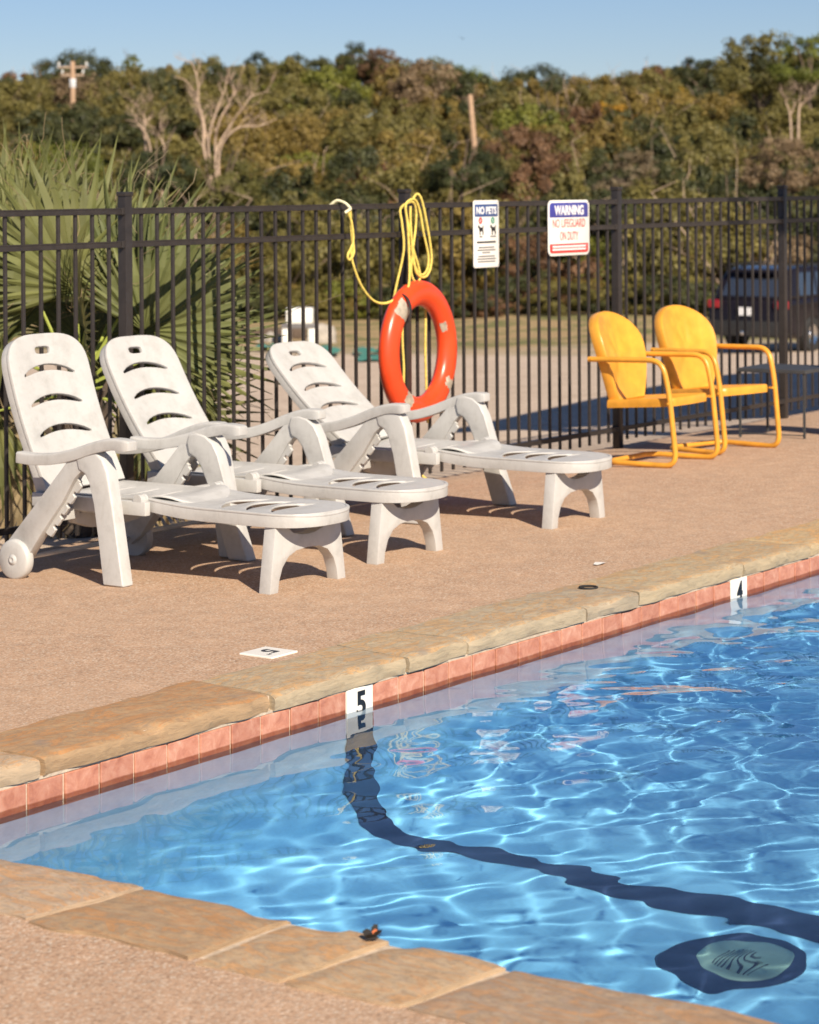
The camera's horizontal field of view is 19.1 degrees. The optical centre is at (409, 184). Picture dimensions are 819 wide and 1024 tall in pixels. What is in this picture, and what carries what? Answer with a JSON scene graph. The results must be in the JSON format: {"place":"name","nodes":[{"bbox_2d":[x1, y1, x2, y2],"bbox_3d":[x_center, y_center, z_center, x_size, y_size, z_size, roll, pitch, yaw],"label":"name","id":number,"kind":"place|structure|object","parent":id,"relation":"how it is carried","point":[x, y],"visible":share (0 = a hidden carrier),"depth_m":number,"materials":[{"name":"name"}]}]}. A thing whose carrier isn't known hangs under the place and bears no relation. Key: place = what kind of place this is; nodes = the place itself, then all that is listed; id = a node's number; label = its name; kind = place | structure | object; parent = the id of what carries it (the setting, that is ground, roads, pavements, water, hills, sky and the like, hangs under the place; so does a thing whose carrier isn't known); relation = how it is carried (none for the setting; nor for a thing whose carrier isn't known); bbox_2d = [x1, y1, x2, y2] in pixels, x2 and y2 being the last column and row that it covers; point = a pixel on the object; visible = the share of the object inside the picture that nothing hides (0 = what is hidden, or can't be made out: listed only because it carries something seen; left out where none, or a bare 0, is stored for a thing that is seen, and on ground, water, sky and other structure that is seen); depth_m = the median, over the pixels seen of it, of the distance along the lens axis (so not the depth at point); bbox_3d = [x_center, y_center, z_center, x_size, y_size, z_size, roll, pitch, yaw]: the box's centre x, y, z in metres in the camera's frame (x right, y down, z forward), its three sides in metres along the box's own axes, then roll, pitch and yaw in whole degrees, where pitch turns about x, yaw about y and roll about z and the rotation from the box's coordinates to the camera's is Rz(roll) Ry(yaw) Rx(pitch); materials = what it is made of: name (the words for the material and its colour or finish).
{"place":"outdoors","nodes":[
{"label":"outdoors","id":0,"kind":"place"},
{"bbox_2d":[240,328,306,337],"bbox_3d":[-3.263,3.573,58.500,1.600,0.240,0.260,0,0,-11],"label":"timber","id":1,"kind":"object","parent":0,"point":[296,333],"visible":0.38,"depth_m":58.44,"materials":[{"name":"brown wood"}]},
{"bbox_2d":[362,924,381,939],"bbox_3d":[-0.081,1.653,5.379,0.041,0.028,0.043,0,0,-14],"label":"butterfly","id":2,"kind":"object","parent":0,"point":[374,932],"visible":1,"depth_m":5.38},
{"bbox_2d":[0,410,818,1023],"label":"deck","id":3,"kind":"structure","parent":0,"point":[190,604],"depth_m":9.96,"materials":[{"name":"brown concrete"}]},
{"bbox_2d":[0,333,349,594],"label":"sun lounger","id":4,"kind":"object","parent":3,"relation":"on","point":[109,503],"visible":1,"depth_m":10.63,"materials":[{"name":"white plastic"}]},
{"bbox_2d":[100,335,447,564],"bbox_3d":[-0.640,1.227,11.436,1.841,0.982,0.896,0,0,35],"label":"sun lounger","id":5,"kind":"object","parent":3,"relation":"on","point":[320,476],"visible":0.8,"depth_m":11.62,"materials":[{"name":"white plastic"}]},
{"bbox_2d":[0,519,818,1023],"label":"swimming pool","id":6,"kind":"structure","parent":3,"relation":"in","point":[48,761],"depth_m":7.47,"materials":[{"name":"stone"}]},
{"bbox_2d":[0,573,818,1023],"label":"water","id":7,"kind":"structure","parent":6,"relation":"in","point":[636,809],"depth_m":6.96,"materials":[{"name":"blue liquid"}]},
{"bbox_2d":[0,185,818,541],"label":"fence","id":8,"kind":"object","parent":3,"relation":"on","point":[124,243],"visible":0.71,"depth_m":14.62,"materials":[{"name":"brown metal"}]},
{"bbox_2d":[330,193,432,477],"bbox_3d":[-0.124,0.895,13.941,0.154,1.692,0.875,0,0,40],"label":"rope","id":9,"kind":"object","parent":8,"relation":"hanging from","point":[412,259],"visible":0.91,"depth_m":14.08,"materials":[{"name":"yellow fabric"}]},
{"bbox_2d":[378,280,457,422],"bbox_3d":[0.065,0.968,14.133,0.153,0.826,0.826,0,0,30],"label":"life ring","id":10,"kind":"object","parent":8,"relation":"hanging from","point":[430,298],"visible":0.94,"depth_m":14.05,"materials":[{"name":"orange plastic"}]},
{"bbox_2d":[473,200,498,267],"bbox_3d":[0.468,0.301,14.849,0.007,0.409,0.282,0,0,35],"label":"pets sign","id":11,"kind":"object","parent":8,"relation":"attached to","point":[485,233],"visible":1,"depth_m":14.84,"materials":[{"name":"white metal"}]},
{"bbox_2d":[548,200,588,255],"bbox_3d":[1.022,0.277,15.625,0.010,0.354,0.488,0,0,36],"label":"warning sign","id":12,"kind":"object","parent":8,"relation":"attached to","point":[568,227],"visible":1,"depth_m":15.62,"materials":[{"name":"white metal"}]},
{"bbox_2d":[265,341,611,528],"bbox_3d":[0.138,1.275,12.528,1.964,0.874,0.896,0,0,34],"label":"sun lounger","id":13,"kind":"object","parent":3,"relation":"on","point":[359,427],"visible":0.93,"depth_m":12.42,"materials":[{"name":"white plastic"}]},
{"bbox_2d":[587,311,719,467],"bbox_3d":[1.442,1.228,14.789,0.703,0.906,0.592,0,0,35],"label":"metal lawn chair","id":14,"kind":"object","parent":3,"relation":"on","point":[621,358],"visible":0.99,"depth_m":14.82,"materials":[{"name":"yellow metal"}]},
{"bbox_2d":[650,305,780,454],"bbox_3d":[1.909,1.225,15.485,0.592,0.906,0.703,0,0,-43],"label":"metal lawn chair","id":15,"kind":"object","parent":3,"relation":"on","point":[679,328],"visible":0.93,"depth_m":15.53,"materials":[{"name":"yellow metal"}]},
{"bbox_2d":[737,363,818,438],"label":"side table","id":16,"kind":"object","parent":3,"relation":"on","point":[790,369],"visible":0.97,"depth_m":16.22,"materials":[{"name":"metal"}]},
{"bbox_2d":[0,119,818,548],"bbox_3d":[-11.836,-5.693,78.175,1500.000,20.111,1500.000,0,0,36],"label":"ground","id":17,"kind":"structure","parent":0,"point":[282,393],"depth_m":32.14,"materials":[{"name":"beige plant"}]},
{"bbox_2d":[11,80,44,106],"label":"scrub tree","id":18,"kind":"object","parent":17,"relation":"on","point":[35,98],"visible":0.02,"depth_m":134.84,"materials":[{"name":"green plant"}]},
{"bbox_2d":[14,136,113,188],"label":"green bush","id":19,"kind":"object","parent":17,"relation":"on","point":[92,165],"visible":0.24,"depth_m":87.41,"materials":[{"name":"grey plant"}]},
{"bbox_2d":[24,47,118,94],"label":"oak tree","id":20,"kind":"object","parent":17,"relation":"on","point":[103,64],"visible":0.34,"depth_m":139.18,"materials":[{"name":"green plant"}]},
{"bbox_2d":[57,61,87,120],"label":"utility pole","id":21,"kind":"object","parent":17,"relation":"on","point":[72,67],"visible":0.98,"depth_m":127.93,"materials":[{"name":"brown wood"}]},
{"bbox_2d":[0,112,180,526],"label":"fan palm","id":22,"kind":"object","parent":17,"relation":"on","point":[6,159],"visible":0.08,"depth_m":14.31,"materials":[{"name":"green plant"}]},
{"bbox_2d":[72,111,148,157],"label":"oak tree","id":23,"kind":"object","parent":17,"relation":"on","point":[100,122],"visible":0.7,"depth_m":105.52,"materials":[{"name":"green plant"}]},
{"bbox_2d":[120,50,142,73],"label":"tree","id":24,"kind":"object","parent":17,"relation":"on","point":[126,62],"visible":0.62,"depth_m":149.85,"materials":[{"name":"green plant"}]},
{"bbox_2d":[118,79,169,196],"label":"dead tree","id":25,"kind":"object","parent":17,"relation":"on","point":[145,133],"visible":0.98,"depth_m":85.96,"materials":[{"name":"brown wood"}]},
{"bbox_2d":[104,63,185,98],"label":"scrub tree","id":26,"kind":"object","parent":17,"relation":"on","point":[133,70],"visible":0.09,"depth_m":137.45,"materials":[{"name":"green plant"}]},
{"bbox_2d":[114,126,201,200],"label":"scrub bush","id":27,"kind":"object","parent":17,"relation":"on","point":[163,167],"visible":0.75,"depth_m":78.54,"materials":[{"name":"green plant"}]},
{"bbox_2d":[0,126,341,539],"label":"fan palm","id":28,"kind":"object","parent":17,"relation":"on","point":[32,302],"visible":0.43,"depth_m":13.26,"materials":[{"name":"green plant"}]},
{"bbox_2d":[158,102,218,153],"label":"oak tree","id":29,"kind":"object","parent":17,"relation":"on","point":[181,130],"visible":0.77,"depth_m":111.27,"materials":[{"name":"green plant"}]},
{"bbox_2d":[183,54,234,88],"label":"scrub tree","id":30,"kind":"object","parent":17,"relation":"on","point":[206,64],"visible":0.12,"depth_m":141.31,"materials":[{"name":"green plant"}]},
{"bbox_2d":[167,150,271,212],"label":"scrub bush","id":31,"kind":"object","parent":17,"relation":"on","point":[251,188],"visible":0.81,"depth_m":79.50,"materials":[{"name":"green plant"}]},
{"bbox_2d":[174,51,276,192],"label":"dead tree","id":32,"kind":"object","parent":17,"relation":"on","point":[204,135],"visible":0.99,"depth_m":87.91,"materials":[{"name":"brown wood"}]},
{"bbox_2d":[242,50,273,82],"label":"oak tree","id":33,"kind":"object","parent":17,"relation":"on","point":[259,56],"visible":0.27,"depth_m":144.78,"materials":[{"name":"green plant"}]},
{"bbox_2d":[255,343,273,347],"bbox_3d":[-2.974,3.478,52.521,0.710,0.078,1.864,0,0,1],"label":"tarp scrap","id":34,"kind":"object","parent":17,"relation":"on","point":[267,346],"visible":0.3,"depth_m":52.34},
{"bbox_2d":[255,331,281,341],"bbox_3d":[-3.264,3.593,56.995,0.637,0.328,0.618,0,0,36],"label":"rock","id":35,"kind":"object","parent":17,"relation":"on","point":[272,338],"visible":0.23,"depth_m":56.83,"materials":[{"name":"beige stone"}]},
{"bbox_2d":[281,307,314,342],"bbox_3d":[-2.526,3.254,56.000,0.820,0.850,0.500,0,0,0],"label":"white tank cart","id":36,"kind":"object","parent":17,"relation":"on","point":[309,319],"visible":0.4,"depth_m":55.75,"materials":[{"name":"grey plastic"}]},
{"bbox_2d":[274,52,340,85],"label":"oak tree","id":37,"kind":"object","parent":17,"relation":"on","point":[314,63],"visible":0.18,"depth_m":139.53,"materials":[{"name":"green plant"}]},
{"bbox_2d":[306,323,336,342],"bbox_3d":[-2.056,3.542,57.017,0.740,0.611,0.749,0,0,36],"label":"rock","id":38,"kind":"object","parent":17,"relation":"on","point":[323,333],"visible":0.26,"depth_m":56.81,"materials":[{"name":"beige stone"}]},
{"bbox_2d":[323,347,340,353],"bbox_3d":[-1.737,3.414,50.027,0.639,0.075,1.809,0,0,-1],"label":"tarp scrap","id":39,"kind":"object","parent":17,"relation":"on","point":[335,350],"visible":0.36,"depth_m":50.27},
{"bbox_2d":[333,41,372,83],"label":"tall tree","id":40,"kind":"object","parent":17,"relation":"on","point":[356,49],"visible":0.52,"depth_m":137.60,"materials":[{"name":"green plant"}]},
{"bbox_2d":[353,347,377,353],"bbox_3d":[-0.861,3.440,50.501,0.645,0.076,1.882,0,0,1],"label":"tarp scrap","id":41,"kind":"object","parent":17,"relation":"on","point":[364,349],"visible":0.57,"depth_m":50.46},
{"bbox_2d":[358,352,377,360],"bbox_3d":[-0.724,3.353,47.511,0.570,0.076,1.853,0,0,0],"label":"tarp scrap","id":42,"kind":"object","parent":17,"relation":"on","point":[362,356],"visible":0.53,"depth_m":47.35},
{"bbox_2d":[355,46,408,93],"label":"brown tree","id":43,"kind":"object","parent":17,"relation":"on","point":[373,56],"visible":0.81,"depth_m":135.57,"materials":[{"name":"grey plant"}]},
{"bbox_2d":[0,52,818,319],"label":"woods","id":44,"kind":"object","parent":17,"relation":"on","point":[381,154],"visible":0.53,"depth_m":99.16,"materials":[{"name":"green plant"}]},
{"bbox_2d":[378,56,465,103],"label":"scrub tree","id":45,"kind":"object","parent":17,"relation":"on","point":[400,65],"visible":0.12,"depth_m":134.44,"materials":[{"name":"green plant"}]},
{"bbox_2d":[418,133,511,201],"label":"scrub bush","id":46,"kind":"object","parent":17,"relation":"on","point":[461,185],"visible":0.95,"depth_m":81.66,"materials":[{"name":"green plant"}]},
{"bbox_2d":[468,94,476,154],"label":"broken pole","id":47,"kind":"object","parent":17,"relation":"on","point":[472,121],"visible":0.4,"depth_m":98.91,"materials":[{"name":"brown wood"}]},
{"bbox_2d":[450,64,500,87],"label":"scrub tree","id":48,"kind":"object","parent":17,"relation":"on","point":[474,73],"visible":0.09,"depth_m":136.99,"materials":[{"name":"green plant"}]},
{"bbox_2d":[479,122,572,184],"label":"rust bush","id":49,"kind":"object","parent":17,"relation":"on","point":[536,146],"visible":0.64,"depth_m":91.22,"materials":[{"name":"brown plant"}]},
{"bbox_2d":[492,61,571,98],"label":"oak tree","id":50,"kind":"object","parent":17,"relation":"on","point":[546,73],"visible":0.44,"depth_m":139.28,"materials":[{"name":"green plant"}]},
{"bbox_2d":[556,72,601,95],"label":"scrub tree","id":51,"kind":"object","parent":17,"relation":"on","point":[576,78],"visible":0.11,"depth_m":144.60,"materials":[{"name":"green plant"}]},
{"bbox_2d":[587,101,636,122],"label":"yellow tree","id":52,"kind":"object","parent":17,"relation":"on","point":[622,106],"visible":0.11,"depth_m":121.75,"materials":[{"name":"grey plant"}]},
{"bbox_2d":[590,147,672,195],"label":"tan bush","id":53,"kind":"object","parent":17,"relation":"on","point":[643,168],"visible":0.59,"depth_m":83.76,"materials":[{"name":"brown plant"}]},
{"bbox_2d":[609,65,678,90],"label":"scrub tree","id":54,"kind":"object","parent":17,"relation":"on","point":[639,85],"visible":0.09,"depth_m":137.10,"materials":[{"name":"green plant"}]},
{"bbox_2d":[653,87,692,100],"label":"yellow tree","id":55,"kind":"object","parent":17,"relation":"on","point":[682,89],"visible":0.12,"depth_m":127.67,"materials":[{"name":"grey plant"}]},
{"bbox_2d":[643,129,715,160],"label":"oak tree","id":56,"kind":"object","parent":17,"relation":"on","point":[675,138],"visible":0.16,"depth_m":99.96,"materials":[{"name":"green plant"}]},
{"bbox_2d":[670,56,726,91],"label":"oak tree","id":57,"kind":"object","parent":17,"relation":"on","point":[705,64],"visible":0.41,"depth_m":133.78,"materials":[{"name":"green plant"}]},
{"bbox_2d":[708,28,813,129],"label":"tall tree","id":58,"kind":"object","parent":17,"relation":"on","point":[768,84],"visible":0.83,"depth_m":117.61,"materials":[{"name":"green plant"}]},
{"bbox_2d":[708,261,817,350],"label":"parked suv","id":59,"kind":"object","parent":17,"relation":"on","point":[756,304],"visible":0.56,"depth_m":48.64,"materials":[{"name":"black paint"}]},
{"bbox_2d":[737,133,818,239],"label":"tan bush","id":60,"kind":"object","parent":17,"relation":"on","point":[797,180],"visible":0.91,"depth_m":85.55,"materials":[{"name":"brown plant"}]},
{"bbox_2d":[766,32,818,155],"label":"tall tree","id":61,"kind":"object","parent":17,"relation":"on","point":[809,45],"visible":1,"depth_m":115.73,"materials":[{"name":"green plant"}]},
{"bbox_2d":[778,78,818,139],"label":"dead tree","id":62,"kind":"object","parent":17,"relation":"on","point":[798,118],"visible":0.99,"depth_m":103.83,"materials":[{"name":"brown wood"}]},
{"bbox_2d":[0,0,818,116],"label":"sky","id":63,"kind":"structure","parent":0,"point":[577,37],"materials":[{"name":"blue"}]},
{"bbox_2d":[578,585,597,589],"bbox_3d":[0.738,1.661,10.053,0.082,0.008,0.082,0,0,36],"label":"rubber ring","id":64,"kind":"object","parent":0,"point":[583,586],"visible":1,"depth_m":10.04,"materials":[{"name":"black rubber"}]}
]}

